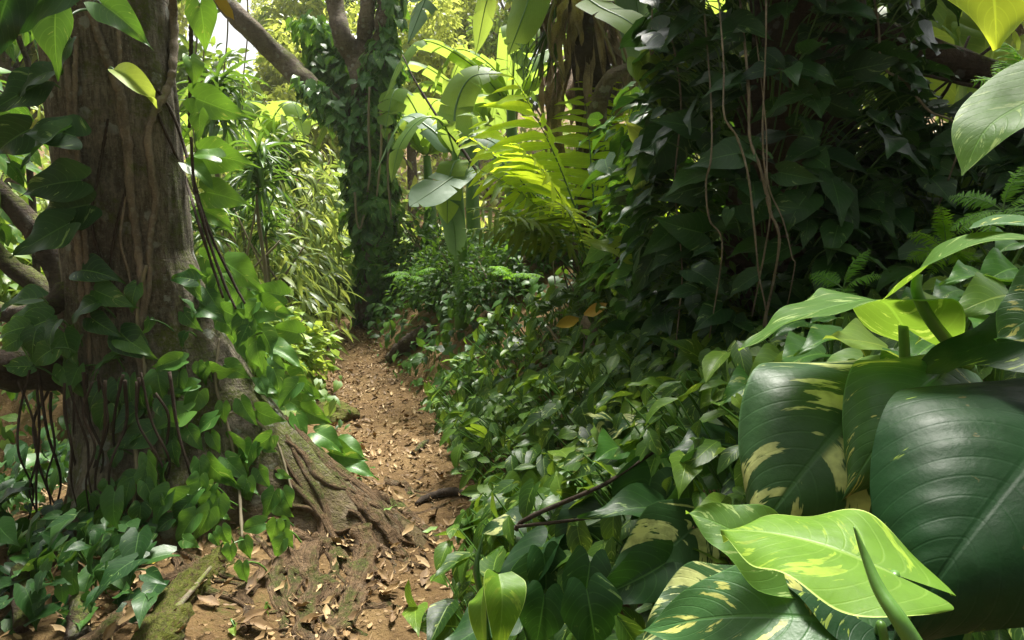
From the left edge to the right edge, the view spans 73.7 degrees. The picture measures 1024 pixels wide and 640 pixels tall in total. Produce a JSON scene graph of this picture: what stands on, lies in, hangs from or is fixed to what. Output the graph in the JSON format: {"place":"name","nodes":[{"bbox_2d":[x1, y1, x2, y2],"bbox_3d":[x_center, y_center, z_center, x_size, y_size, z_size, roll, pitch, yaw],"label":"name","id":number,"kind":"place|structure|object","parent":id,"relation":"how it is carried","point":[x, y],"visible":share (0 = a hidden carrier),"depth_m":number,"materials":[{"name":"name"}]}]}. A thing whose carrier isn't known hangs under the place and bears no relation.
{"place":"outdoors","nodes":[
{"label":"outdoors","id":0,"kind":"place"},
{"bbox_2d":[178,0,611,124],"label":"sky","id":1,"kind":"structure","parent":0,"point":[236,40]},
{"bbox_2d":[314,313,476,639],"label":"path","id":2,"kind":"structure","parent":0,"point":[380,628],"depth_m":4.08,"materials":[{"name":"soil"}]},
{"bbox_2d":[266,319,502,639],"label":"leaf litter","id":3,"kind":"object","parent":2,"relation":"on","point":[326,608],"visible":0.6,"depth_m":4.27,"materials":[{"name":"plant"}]},
{"bbox_2d":[0,106,983,639],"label":"ground","id":4,"kind":"structure","parent":0,"point":[216,626],"depth_m":3.80,"materials":[{"name":"soil"}]},
{"bbox_2d":[7,544,32,633],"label":"pothos plant","id":5,"kind":"object","parent":4,"relation":"on","point":[20,619],"visible":0.28,"depth_m":2.19,"materials":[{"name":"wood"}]},
{"bbox_2d":[0,170,44,305],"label":"shrub","id":6,"kind":"object","parent":4,"relation":"on","point":[8,286],"visible":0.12,"depth_m":5.65,"materials":[{"name":"green plant"}]},
{"bbox_2d":[0,34,44,194],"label":"forest tree","id":7,"kind":"object","parent":4,"relation":"on","point":[5,60],"visible":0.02,"depth_m":12.62,"materials":[{"name":"green plant"}]},
{"bbox_2d":[5,30,40,272],"bbox_3d":[-3.933,-1.667,5.428,1.197,3.163,1.377,0,8,0],"label":"crooked tree","id":8,"kind":"object","parent":4,"relation":"on","point":[15,49],"visible":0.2,"depth_m":5.50,"materials":[{"name":"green plant"}]},
{"bbox_2d":[0,112,59,328],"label":"crooked tree","id":9,"kind":"object","parent":4,"relation":"on","point":[16,270],"visible":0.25,"depth_m":4.87,"materials":[{"name":"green plant"}]},
{"bbox_2d":[0,67,69,423],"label":"crooked tree","id":10,"kind":"object","parent":4,"relation":"on","point":[21,213],"visible":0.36,"depth_m":4.52,"materials":[{"name":"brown plant"}]},
{"bbox_2d":[0,486,73,531],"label":"pothos plant","id":11,"kind":"object","parent":4,"relation":"on","point":[23,521],"visible":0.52,"depth_m":2.78,"materials":[{"name":"green plant"}]},
{"bbox_2d":[11,533,133,597],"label":"pothos plant","id":12,"kind":"object","parent":4,"relation":"on","point":[86,580],"visible":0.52,"depth_m":2.35,"materials":[{"name":"plant"}]},
{"bbox_2d":[64,591,92,639],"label":"stick","id":13,"kind":"object","parent":4,"relation":"on","point":[76,615],"visible":0.52,"depth_m":2.14,"materials":[{"name":"green wood"}]},
{"bbox_2d":[0,419,179,634],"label":"ground cover","id":14,"kind":"object","parent":4,"relation":"on","point":[131,554],"visible":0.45,"depth_m":2.29,"materials":[{"name":"green plant"}]},
{"bbox_2d":[76,506,139,562],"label":"pothos plant","id":15,"kind":"object","parent":4,"relation":"on","point":[101,551],"visible":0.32,"depth_m":2.64,"materials":[{"name":"plant"}]},
{"bbox_2d":[11,0,268,124],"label":"forest tree","id":16,"kind":"object","parent":4,"relation":"on","point":[181,74],"visible":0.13,"depth_m":16.19,"materials":[{"name":"green plant"}]},
{"bbox_2d":[0,304,336,512],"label":"ground cover","id":17,"kind":"object","parent":4,"relation":"on","point":[53,481],"visible":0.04,"depth_m":3.66,"materials":[{"name":"green plant"}]},
{"bbox_2d":[0,242,342,472],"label":"ground cover","id":18,"kind":"object","parent":4,"relation":"on","point":[329,406],"visible":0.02,"depth_m":4.79,"materials":[{"name":"green plant"}]},
{"bbox_2d":[0,472,404,639],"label":"leaf litter","id":19,"kind":"object","parent":4,"relation":"on","point":[108,631],"visible":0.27,"depth_m":2.43,"materials":[{"name":"plant"}]},
{"bbox_2d":[190,196,244,261],"bbox_3d":[-2.281,-0.274,5.159,0.521,1.345,0.505,-6,9,-36],"label":"dracaena","id":20,"kind":"object","parent":4,"relation":"on","point":[215,229],"visible":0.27,"depth_m":5.12,"materials":[{"name":"green plant"}]},
{"bbox_2d":[176,48,275,260],"bbox_3d":[-2.909,-1.349,6.896,1.075,2.732,0.917,1,8,10],"label":"dracaena","id":21,"kind":"object","parent":4,"relation":"on","point":[215,79],"visible":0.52,"depth_m":6.74,"materials":[{"name":"green plant"}]},
{"bbox_2d":[0,0,457,639],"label":"old tree","id":22,"kind":"object","parent":4,"relation":"on","point":[336,498],"visible":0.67,"depth_m":2.93,"materials":[{"name":"brown plant"}]},
{"bbox_2d":[0,284,75,381],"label":"climbing vine","id":23,"kind":"object","parent":22,"relation":"attached to","point":[32,325],"visible":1,"depth_m":2.79,"materials":[{"name":"plant"}]},
{"bbox_2d":[0,0,79,54],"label":"climbing vine","id":24,"kind":"object","parent":22,"relation":"attached to","point":[17,17],"visible":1,"depth_m":1.65,"materials":[{"name":"green plant"}]},
{"bbox_2d":[0,36,101,258],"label":"climbing vine","id":25,"kind":"object","parent":22,"relation":"attached to","point":[65,215],"visible":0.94,"depth_m":2.64,"materials":[{"name":"green plant"}]},
{"bbox_2d":[63,55,85,315],"bbox_3d":[-1.838,-0.556,2.875,0.049,1.081,0.059,4,8,25],"label":"liana","id":26,"kind":"object","parent":22,"relation":"hanging from","point":[77,237],"visible":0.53,"depth_m":2.85,"materials":[{"name":"brown plant"}]},
{"bbox_2d":[72,36,92,363],"bbox_3d":[-1.808,-0.482,2.882,0.071,1.372,0.037,-5,9,-33],"label":"liana","id":27,"kind":"object","parent":22,"relation":"hanging from","point":[84,232],"visible":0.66,"depth_m":2.85,"materials":[{"name":"brown plant"}]},
{"bbox_2d":[31,0,152,80],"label":"climbing vine","id":28,"kind":"object","parent":22,"relation":"attached to","point":[51,34],"visible":0.94,"depth_m":2.43,"materials":[{"name":"plant"}]},
{"bbox_2d":[84,0,146,388],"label":"liana","id":29,"kind":"object","parent":22,"relation":"attached to","point":[127,144],"visible":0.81,"depth_m":2.91,"materials":[{"name":"brown plant"}]},
{"bbox_2d":[52,253,205,396],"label":"climbing vine","id":30,"kind":"object","parent":22,"relation":"attached to","point":[98,271],"visible":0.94,"depth_m":2.92,"materials":[{"name":"plant"}]},
{"bbox_2d":[62,322,196,590],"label":"climbing vine","id":31,"kind":"object","parent":22,"relation":"attached to","point":[141,480],"visible":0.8,"depth_m":2.86,"materials":[{"name":"plant"}]},
{"bbox_2d":[107,62,156,107],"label":"climbing vine","id":32,"kind":"object","parent":22,"relation":"attached to","point":[133,77],"visible":1,"depth_m":2.61,"materials":[{"name":"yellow plant"}]},
{"bbox_2d":[143,0,178,317],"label":"liana","id":33,"kind":"object","parent":22,"relation":"attached to","point":[173,45],"visible":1,"depth_m":2.98,"materials":[{"name":"brown plant"}]},
{"bbox_2d":[157,113,223,297],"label":"hanging vine","id":34,"kind":"object","parent":22,"relation":"hanging from","point":[193,207],"visible":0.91,"depth_m":2.83,"materials":[{"name":"brown plant"}]},
{"bbox_2d":[156,89,236,308],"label":"hanging vine","id":35,"kind":"object","parent":22,"relation":"hanging from","point":[200,211],"visible":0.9,"depth_m":2.80,"materials":[{"name":"brown plant"}]},
{"bbox_2d":[189,137,245,303],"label":"hanging vine","id":36,"kind":"object","parent":22,"relation":"hanging from","point":[208,226],"visible":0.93,"depth_m":2.83,"materials":[{"name":"brown plant"}]},
{"bbox_2d":[178,0,259,231],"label":"climbing vine","id":37,"kind":"object","parent":22,"relation":"attached to","point":[204,103],"visible":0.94,"depth_m":2.90,"materials":[{"name":"green plant"}]},
{"bbox_2d":[174,264,304,581],"bbox_3d":[-1.169,0.350,2.856,0.630,1.131,0.988,0,8,0],"label":"climbing vine","id":38,"kind":"object","parent":22,"relation":"attached to","point":[210,500],"visible":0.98,"depth_m":2.97,"materials":[{"name":"plant"}]},
{"bbox_2d":[196,247,378,479],"bbox_3d":[-1.138,0.243,3.423,0.906,1.216,0.349,2,8,12],"label":"climbing vine","id":39,"kind":"object","parent":22,"relation":"attached to","point":[345,451],"visible":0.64,"depth_m":3.41,"materials":[{"name":"green plant"}]},
{"bbox_2d":[181,109,319,269],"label":"shrub","id":40,"kind":"object","parent":4,"relation":"on","point":[201,190],"visible":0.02,"depth_m":8.27,"materials":[{"name":"green plant"}]},
{"bbox_2d":[178,89,335,150],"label":"banana plant","id":41,"kind":"object","parent":4,"relation":"on","point":[290,111],"visible":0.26,"depth_m":11.64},
{"bbox_2d":[228,196,300,281],"bbox_3d":[-2.424,-0.412,6.737,0.619,1.750,0.669,0,8,3],"label":"dracaena","id":42,"kind":"object","parent":4,"relation":"on","point":[267,223],"visible":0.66,"depth_m":6.63,"materials":[{"name":"green plant"}]},
{"bbox_2d":[226,119,305,282],"bbox_3d":[-2.242,-0.674,6.192,0.743,2.189,0.819,-6,10,-39],"label":"dracaena","id":43,"kind":"object","parent":4,"relation":"on","point":[259,151],"visible":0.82,"depth_m":6.07,"materials":[{"name":"green plant"}]},
{"bbox_2d":[187,149,359,348],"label":"shrub","id":44,"kind":"object","parent":4,"relation":"on","point":[299,247],"visible":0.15,"depth_m":7.80,"materials":[{"name":"green plant"}]},
{"bbox_2d":[194,187,365,359],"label":"shrub","id":45,"kind":"object","parent":4,"relation":"on","point":[290,268],"visible":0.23,"depth_m":6.96,"materials":[{"name":"green plant"}]},
{"bbox_2d":[213,119,352,326],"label":"shrub","id":46,"kind":"object","parent":4,"relation":"on","point":[328,225],"visible":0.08,"depth_m":9.51,"materials":[{"name":"green plant"}]},
{"bbox_2d":[248,114,317,255],"bbox_3d":[-2.854,-1.179,8.506,0.918,2.678,0.993,-1,8,-8],"label":"dracaena","id":47,"kind":"object","parent":4,"relation":"on","point":[268,137],"visible":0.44,"depth_m":8.38,"materials":[{"name":"green plant"}]},
{"bbox_2d":[240,0,328,181],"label":"forest tree","id":48,"kind":"object","parent":4,"relation":"on","point":[270,77],"visible":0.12,"depth_m":21.49,"materials":[{"name":"green plant"}]},
{"bbox_2d":[221,109,353,298],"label":"shrub","id":49,"kind":"object","parent":4,"relation":"on","point":[284,125],"visible":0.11,"depth_m":10.61,"materials":[{"name":"green plant"}]},
{"bbox_2d":[237,157,354,314],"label":"shrub","id":50,"kind":"object","parent":4,"relation":"on","point":[344,293],"visible":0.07,"depth_m":8.96,"materials":[{"name":"green plant"}]},
{"bbox_2d":[213,0,391,328],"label":"clad tree","id":51,"kind":"object","parent":4,"relation":"on","point":[281,59],"visible":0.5,"depth_m":8.73,"materials":[{"name":"brown plant"}]},
{"bbox_2d":[285,0,412,327],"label":"climbing vine","id":52,"kind":"object","parent":51,"relation":"attached to","point":[376,211],"visible":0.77,"depth_m":8.76,"materials":[{"name":"green plant"}]},
{"bbox_2d":[265,296,342,401],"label":"shrub","id":53,"kind":"object","parent":4,"relation":"on","point":[319,343],"visible":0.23,"depth_m":5.73,"materials":[{"name":"green plant"}]},
{"bbox_2d":[258,14,356,182],"bbox_3d":[-4.879,-4.870,18.482,3.634,6.166,4.139,-2,8,-13],"label":"forest tree","id":54,"kind":"object","parent":4,"relation":"on","point":[276,94],"visible":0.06,"depth_m":16.90,"materials":[{"name":"green plant"}]},
{"bbox_2d":[317,400,359,425],"bbox_3d":[-1.342,0.723,5.133,0.368,0.270,0.329,3,8,23],"label":"mossy stone","id":55,"kind":"object","parent":4,"relation":"on","point":[342,413],"visible":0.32,"depth_m":5.07,"materials":[{"name":"green stone"}]},
{"bbox_2d":[253,0,437,76],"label":"forest tree","id":56,"kind":"object","parent":4,"relation":"on","point":[261,17],"visible":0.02,"depth_m":23.14,"materials":[{"name":"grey plant"}]},
{"bbox_2d":[323,0,478,227],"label":"forest tree","id":57,"kind":"object","parent":4,"relation":"on","point":[434,60],"visible":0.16,"depth_m":15.72,"materials":[{"name":"green plant"}]},
{"bbox_2d":[385,322,434,363],"bbox_3d":[-1.012,0.232,6.803,0.590,0.461,0.189,5,9,34],"label":"fallen log","id":58,"kind":"object","parent":4,"relation":"on","point":[402,345],"visible":0.66,"depth_m":6.75,"materials":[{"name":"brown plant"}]},
{"bbox_2d":[311,88,518,264],"bbox_3d":[-1.219,-1.855,9.339,2.134,2.445,2.098,6,10,40],"label":"banana plant","id":59,"kind":"object","parent":4,"relation":"on","point":[405,102],"visible":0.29,"depth_m":8.98,"materials":[{"name":"plant"}]},
{"bbox_2d":[358,200,476,291],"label":"shrub","id":60,"kind":"object","parent":4,"relation":"on","point":[415,245],"visible":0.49,"depth_m":8.58,"materials":[{"name":"green plant"}]},
{"bbox_2d":[385,246,452,312],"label":"shrub","id":61,"kind":"object","parent":4,"relation":"on","point":[397,281],"visible":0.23,"depth_m":7.25,"materials":[{"name":"green plant"}]},
{"bbox_2d":[409,323,454,373],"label":"pothos plant","id":62,"kind":"object","parent":4,"relation":"on","point":[444,338],"visible":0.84,"depth_m":6.02,"materials":[{"name":"green plant"}]},
{"bbox_2d":[375,65,511,329],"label":"banana plant","id":63,"kind":"object","parent":4,"relation":"on","point":[442,192],"visible":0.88,"depth_m":6.00,"materials":[{"name":"plant"}]},
{"bbox_2d":[408,228,497,312],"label":"shrub","id":64,"kind":"object","parent":4,"relation":"on","point":[435,280],"visible":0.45,"depth_m":6.82,"materials":[{"name":"green plant"}]},
{"bbox_2d":[418,0,509,185],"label":"forest tree","id":65,"kind":"object","parent":4,"relation":"on","point":[468,8],"visible":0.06,"depth_m":19.98,"materials":[{"name":"green plant"}]},
{"bbox_2d":[382,25,572,226],"bbox_3d":[-0.059,-2.062,7.973,2.134,2.445,2.098,2,8,16],"label":"banana plant","id":66,"kind":"object","parent":4,"relation":"on","point":[466,58],"visible":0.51,"depth_m":7.68,"materials":[{"name":"plant"}]},
{"bbox_2d":[25,110,943,264],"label":"undergrowth","id":67,"kind":"object","parent":4,"relation":"on","point":[482,203],"visible":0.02,"depth_m":19.98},
{"bbox_2d":[405,61,571,248],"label":"banana plant","id":68,"kind":"object","parent":4,"relation":"on","point":[430,72],"visible":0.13,"depth_m":10.71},
{"bbox_2d":[439,238,542,324],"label":"shrub","id":69,"kind":"object","parent":4,"relation":"on","point":[487,285],"visible":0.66,"depth_m":5.85,"materials":[{"name":"green plant"}]},
{"bbox_2d":[486,195,571,277],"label":"shrub","id":70,"kind":"object","parent":4,"relation":"on","point":[539,264],"visible":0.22,"depth_m":6.09,"materials":[{"name":"green plant"}]},
{"bbox_2d":[408,0,654,89],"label":"banana plant","id":71,"kind":"object","parent":4,"relation":"on","point":[526,18],"visible":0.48,"depth_m":4.73,"materials":[{"name":"green plant"}]},
{"bbox_2d":[362,182,716,418],"bbox_3d":[0.231,-0.927,8.742,6.622,2.334,8.518,0,8,0],"label":"ground cover","id":72,"kind":"object","parent":4,"relation":"on","point":[446,315],"visible":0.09,"depth_m":6.03,"materials":[{"name":"green plant"}]},
{"bbox_2d":[465,0,614,171],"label":"forest tree","id":73,"kind":"object","parent":4,"relation":"on","point":[487,44],"visible":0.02,"depth_m":18.00,"materials":[{"name":"green plant"}]},
{"bbox_2d":[477,411,637,538],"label":"pothos plant","id":74,"kind":"object","parent":4,"relation":"on","point":[602,420],"visible":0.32,"depth_m":2.63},
{"bbox_2d":[455,66,681,334],"bbox_3d":[0.538,-0.782,4.802,1.850,1.956,1.821,0,8,0],"label":"fern","id":75,"kind":"object","parent":4,"relation":"on","point":[521,168],"visible":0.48,"depth_m":4.55,"materials":[{"name":"green plant"}]},
{"bbox_2d":[506,361,631,445],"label":"pothos plant","id":76,"kind":"object","parent":4,"relation":"on","point":[520,438],"visible":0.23,"depth_m":3.24,"materials":[{"name":"green plant"}]},
{"bbox_2d":[499,390,642,538],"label":"pothos plant","id":77,"kind":"object","parent":4,"relation":"on","point":[566,432],"visible":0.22,"depth_m":2.78,"materials":[{"name":"green plant"}]},
{"bbox_2d":[507,0,640,272],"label":"dead frond palm","id":78,"kind":"object","parent":4,"relation":"on","point":[592,54],"visible":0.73,"depth_m":5.06,"materials":[{"name":"brown plant"}]},
{"bbox_2d":[505,428,655,556],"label":"pothos plant","id":79,"kind":"object","parent":4,"relation":"on","point":[607,446],"visible":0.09,"depth_m":2.23,"materials":[{"name":"green plant"}]},
{"bbox_2d":[556,302,607,355],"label":"withered sprig","id":80,"kind":"object","parent":4,"relation":"on","point":[567,321],"visible":0.56,"depth_m":4.08,"materials":[{"name":"brown plant"}]},
{"bbox_2d":[445,420,746,639],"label":"pothos plant","id":81,"kind":"object","parent":4,"relation":"on","point":[635,499],"visible":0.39,"depth_m":1.83,"materials":[{"name":"green plant"}]},
{"bbox_2d":[532,333,660,510],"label":"pothos plant","id":82,"kind":"object","parent":4,"relation":"on","point":[622,382],"visible":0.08,"depth_m":3.10,"materials":[{"name":"green plant"}]},
{"bbox_2d":[470,405,736,639],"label":"pothos plant","id":83,"kind":"object","parent":4,"relation":"on","point":[661,541],"visible":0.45,"depth_m":1.66,"materials":[{"name":"green plant"}]},
{"bbox_2d":[576,350,700,454],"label":"pothos plant","id":84,"kind":"object","parent":4,"relation":"on","point":[682,361],"visible":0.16,"depth_m":2.71,"materials":[{"name":"green plant"}]},
{"bbox_2d":[548,305,757,441],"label":"pothos plant","id":85,"kind":"object","parent":4,"relation":"on","point":[626,342],"visible":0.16,"depth_m":3.28,"materials":[{"name":"green plant"}]},
{"bbox_2d":[617,305,758,438],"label":"pothos plant","id":86,"kind":"object","parent":4,"relation":"on","point":[691,349],"visible":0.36,"depth_m":2.69,"materials":[{"name":"green plant"}]},
{"bbox_2d":[402,168,1023,639],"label":"ground cover","id":87,"kind":"object","parent":4,"relation":"on","point":[440,620],"visible":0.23,"depth_m":2.51,"materials":[{"name":"green plant"}]},
{"bbox_2d":[468,535,525,639],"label":"pothos shoot","id":88,"kind":"object","parent":87,"relation":"on","point":[496,603],"visible":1,"depth_m":1.57,"materials":[{"name":"plant"}]},
{"bbox_2d":[514,452,654,531],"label":"dead branch","id":89,"kind":"object","parent":87,"relation":"on","point":[564,501],"visible":0.96,"depth_m":1.91,"materials":[{"name":"brown wood"}]},
{"bbox_2d":[805,250,880,300],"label":"fern","id":90,"kind":"object","parent":87,"relation":"on","point":[832,279],"visible":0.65,"depth_m":2.04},
{"bbox_2d":[906,204,994,274],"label":"fern","id":91,"kind":"object","parent":87,"relation":"on","point":[946,236],"visible":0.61,"depth_m":2.10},
{"bbox_2d":[639,502,963,639],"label":"giant pothos","id":92,"kind":"object","parent":4,"relation":"on","point":[836,575],"visible":0.98,"depth_m":0.75,"materials":[{"name":"plant"}]},
{"bbox_2d":[738,288,965,357],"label":"giant pothos","id":93,"kind":"object","parent":4,"relation":"on","point":[896,319],"visible":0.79,"depth_m":1.01,"materials":[{"name":"plant"}]},
{"bbox_2d":[723,0,1012,318],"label":"vine tree","id":94,"kind":"object","parent":4,"relation":"on","point":[966,65],"visible":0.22,"depth_m":3.06,"materials":[{"name":"brown plant"}]},
{"bbox_2d":[576,57,745,319],"bbox_3d":[1.073,-0.637,3.912,1.440,1.484,1.586,0,8,0],"label":"climbing vine","id":95,"kind":"object","parent":94,"relation":"attached to","point":[609,165],"visible":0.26,"depth_m":3.64,"materials":[{"name":"green plant"}]},
{"bbox_2d":[599,0,963,382],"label":"climbing vine","id":96,"kind":"object","parent":94,"relation":"attached to","point":[700,39],"visible":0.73,"depth_m":2.56,"materials":[{"name":"green plant"}]},
{"bbox_2d":[580,49,729,299],"bbox_3d":[0.678,-0.670,3.119,0.496,1.140,1.171,-1,8,-9],"label":"climbing vine","id":97,"kind":"object","parent":96,"relation":"attached to","point":[688,230],"visible":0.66,"depth_m":2.85,"materials":[{"name":"green plant"}]},
{"bbox_2d":[751,0,1023,300],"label":"climbing vine","id":98,"kind":"object","parent":94,"relation":"attached to","point":[937,157],"visible":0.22,"depth_m":2.58,"materials":[{"name":"green plant"}]},
{"bbox_2d":[970,42,1023,87],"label":"fern","id":99,"kind":"object","parent":94,"relation":"on","point":[1006,63],"visible":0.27,"depth_m":1.38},
{"bbox_2d":[717,227,1023,459],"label":"pothos plant","id":100,"kind":"object","parent":4,"relation":"on","point":[983,294],"visible":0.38,"depth_m":1.41,"materials":[{"name":"green plant"}]},
{"bbox_2d":[738,354,1023,639],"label":"giant pothos","id":101,"kind":"object","parent":4,"relation":"on","point":[927,470],"visible":0.89,"depth_m":0.79,"materials":[{"name":"plant"}]},
{"bbox_2d":[862,0,1023,122],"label":"broadleaf shrub","id":102,"kind":"object","parent":4,"relation":"on","point":[967,33],"visible":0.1,"depth_m":3.72,"materials":[{"name":"green plant"}]},
{"bbox_2d":[881,214,1023,639],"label":"giant pothos","id":103,"kind":"object","parent":4,"relation":"on","point":[937,328],"visible":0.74,"depth_m":0.95,"materials":[{"name":"plant"}]},
{"bbox_2d":[922,265,1023,374],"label":"giant pothos","id":104,"kind":"object","parent":4,"relation":"on","point":[995,339],"visible":0.9,"depth_m":0.85,"materials":[{"name":"plant"}]},
{"bbox_2d":[948,165,1023,233],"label":"fern","id":105,"kind":"object","parent":4,"relation":"on","point":[988,201],"visible":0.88,"depth_m":1.68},
{"bbox_2d":[951,60,1023,175],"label":"pothos","id":106,"kind":"object","parent":4,"relation":"on","point":[989,116],"visible":1,"depth_m":0.78,"materials":[{"name":"plant"}]},
{"bbox_2d":[948,0,1023,50],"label":"climbing vine","id":107,"kind":"object","parent":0,"point":[998,22],"visible":1,"depth_m":0.82,"materials":[{"name":"plant"}]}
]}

